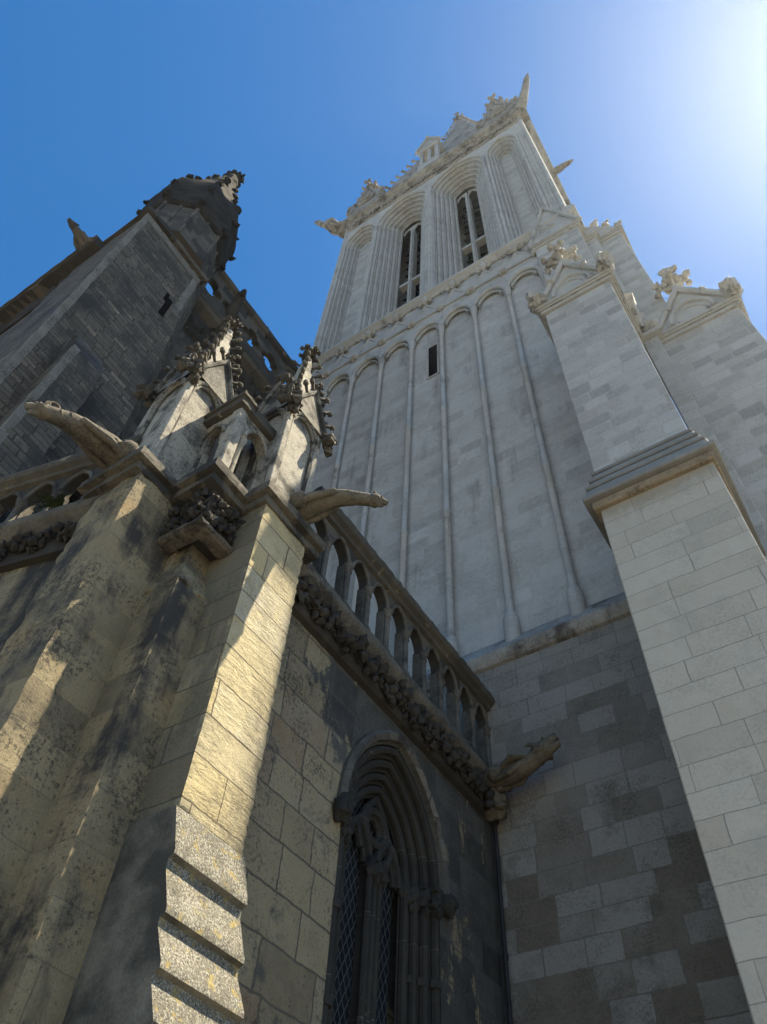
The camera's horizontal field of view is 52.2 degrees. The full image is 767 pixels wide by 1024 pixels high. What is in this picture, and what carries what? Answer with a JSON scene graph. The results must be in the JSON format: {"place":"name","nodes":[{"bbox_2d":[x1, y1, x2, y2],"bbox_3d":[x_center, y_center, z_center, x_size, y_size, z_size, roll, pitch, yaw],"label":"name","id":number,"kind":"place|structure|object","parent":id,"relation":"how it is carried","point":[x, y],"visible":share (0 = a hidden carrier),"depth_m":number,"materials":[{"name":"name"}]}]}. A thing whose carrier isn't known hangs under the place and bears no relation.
{"place":"outdoors","nodes":[
{"label":"outdoors","id":0,"kind":"place"},
{"bbox_2d":[0,235,268,341],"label":"transept","id":1,"kind":"structure","parent":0,"point":[16,310],"depth_m":18.74,"materials":[{"name":"stone"}]},
{"bbox_2d":[67,218,94,252],"bbox_3d":[-7.127,-6.447,18.414,0.612,0.486,0.948,-26,-59,21],"label":"gargoyle","id":2,"kind":"object","parent":1,"relation":"attached to","point":[81,239],"visible":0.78,"depth_m":18.36,"materials":[{"name":"stone"}]},
{"bbox_2d":[0,0,766,428],"label":"sky","id":3,"kind":"structure","parent":0,"point":[658,108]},
{"label":"ground","id":4,"kind":"structure","parent":0,"visible":0},
{"bbox_2d":[0,169,245,522],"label":"stair tower","id":5,"kind":"structure","parent":4,"relation":"on","point":[93,338],"depth_m":14.99,"materials":[{"name":"grey stone"}]},
{"bbox_2d":[126,271,297,462],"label":"nave","id":6,"kind":"structure","parent":4,"relation":"on","point":[207,315],"depth_m":21.00,"materials":[{"name":"stone"}]},
{"bbox_2d":[225,289,246,319],"bbox_3d":[-4.061,-5.584,21.335,0.402,0.910,1.009,30,-58,-18],"label":"gargoyle","id":7,"kind":"object","parent":6,"relation":"on","point":[233,308],"visible":0.86,"depth_m":21.26,"materials":[{"name":"stone"}]},
{"bbox_2d":[0,445,507,1023],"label":"aisle chapel","id":8,"kind":"structure","parent":4,"relation":"on","point":[242,771],"depth_m":5.61,"materials":[{"name":"beige stone"}]},
{"bbox_2d":[0,434,141,523],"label":"parapet balustrade","id":9,"kind":"object","parent":8,"relation":"on","point":[67,476],"visible":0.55,"depth_m":7.80,"materials":[{"name":"stone"}]},
{"bbox_2d":[32,491,64,510],"bbox_3d":[-2.987,-0.049,7.156,0.391,0.141,0.456,-26,-59,21],"label":"fern","id":10,"kind":"object","parent":9,"relation":"on","point":[56,502],"visible":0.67,"depth_m":7.16,"materials":[{"name":"green plant"}]},
{"bbox_2d":[24,400,138,469],"bbox_3d":[-2.558,-0.678,6.872,0.455,0.453,1.106,-26,-59,21],"label":"gargoyle","id":11,"kind":"object","parent":8,"relation":"attached to","point":[101,447],"visible":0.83,"depth_m":6.84,"materials":[{"name":"stone"}]},
{"bbox_2d":[132,315,242,479],"bbox_3d":[-2.076,-1.365,8.750,0.911,4.052,0.938,-26,-59,21],"label":"pinnacle","id":12,"kind":"object","parent":8,"relation":"on","point":[191,390],"visible":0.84,"depth_m":8.18,"materials":[{"name":"stone"}]},
{"bbox_2d":[197,390,276,490],"bbox_3d":[-1.607,-0.504,8.001,0.952,1.852,0.814,-26,-59,21],"label":"corner balustrade","id":13,"kind":"object","parent":8,"relation":"on","point":[235,424],"visible":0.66,"depth_m":7.97,"materials":[{"name":"stone"}]},
{"bbox_2d":[235,344,337,499],"bbox_3d":[-1.071,-1.040,8.921,0.907,4.038,0.938,-26,-59,21],"label":"pinnacle","id":14,"kind":"object","parent":8,"relation":"on","point":[293,412],"visible":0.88,"depth_m":8.44,"materials":[{"name":"stone"}]},
{"bbox_2d":[289,488,387,524],"bbox_3d":[-0.478,-0.116,7.217,1.016,0.319,0.393,-17,-57,15],"label":"gargoyle","id":15,"kind":"object","parent":8,"relation":"attached to","point":[312,507],"visible":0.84,"depth_m":7.17,"materials":[{"name":"stone"}]},
{"bbox_2d":[321,730,458,1023],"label":"window","id":16,"kind":"structure","parent":8,"relation":"in","point":[369,871],"depth_m":6.70,"materials":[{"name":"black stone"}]},
{"bbox_2d":[309,486,494,765],"bbox_3d":[0.253,1.473,8.816,0.293,1.224,3.994,-26,-59,21],"label":"parapet balustrade","id":17,"kind":"object","parent":8,"relation":"on","point":[358,554],"visible":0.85,"depth_m":8.96,"materials":[{"name":"stone"}]},
{"bbox_2d":[485,786,508,821],"bbox_3d":[1.246,3.269,8.847,0.412,0.520,0.378,-26,-59,21],"label":"head corbel","id":18,"kind":"object","parent":8,"relation":"attached to","point":[498,810],"visible":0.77,"depth_m":8.64,"materials":[{"name":"stone"}]},
{"bbox_2d":[492,822,512,1023],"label":"drainpipe","id":19,"kind":"object","parent":8,"relation":"attached to","point":[505,959],"visible":1,"depth_m":7.76,"materials":[{"name":"metal"}]},
{"bbox_2d":[484,733,560,791],"bbox_3d":[1.558,2.828,8.799,1.011,0.395,0.428,-26,-59,21],"label":"gargoyle","id":20,"kind":"object","parent":8,"relation":"attached to","point":[510,772],"visible":0.91,"depth_m":8.67,"materials":[{"name":"stone"}]},
{"bbox_2d":[310,93,753,1023],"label":"bell tower","id":21,"kind":"structure","parent":4,"relation":"on","point":[460,447],"depth_m":12.72,"materials":[{"name":"stone"}]},
{"bbox_2d":[314,217,342,237],"bbox_3d":[-2.475,-13.715,37.587,1.898,1.636,0.825,2,-54,2],"label":"gargoyle","id":22,"kind":"object","parent":21,"relation":"attached to","point":[330,225],"visible":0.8,"depth_m":37.34,"materials":[{"name":"grey stone"}]},
{"bbox_2d":[356,189,427,332],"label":"belfry window","id":23,"kind":"structure","parent":21,"relation":"in","point":[381,295],"depth_m":30.22,"materials":[{"name":"stone"}]},
{"bbox_2d":[428,154,505,289],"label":"belfry window","id":24,"kind":"structure","parent":21,"relation":"in","point":[484,234],"depth_m":29.28,"materials":[{"name":"stone"}]},
{"bbox_2d":[515,73,529,108],"bbox_3d":[6.153,-18.163,34.188,0.535,2.076,1.531,23,-56,-13],"label":"gargoyle","id":25,"kind":"object","parent":21,"relation":"attached to","point":[523,96],"visible":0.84,"depth_m":33.89,"materials":[{"name":"grey stone"}]},
{"bbox_2d":[552,159,572,175],"bbox_3d":[8.000,-15.434,35.060,1.084,0.461,0.400,-26,-59,21],"label":"gargoyle","id":26,"kind":"object","parent":21,"relation":"attached to","point":[558,169],"visible":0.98,"depth_m":34.98,"materials":[{"name":"grey stone"}]},
{"bbox_2d":[526,204,766,1023],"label":"stepped buttress","id":27,"kind":"structure","parent":4,"relation":"on","point":[664,505],"depth_m":8.15,"materials":[{"name":"stone"}]},
{"bbox_2d":[585,218,766,560],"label":"stepped buttress","id":28,"kind":"structure","parent":4,"relation":"on","point":[706,348],"depth_m":14.07,"materials":[{"name":"stone"}]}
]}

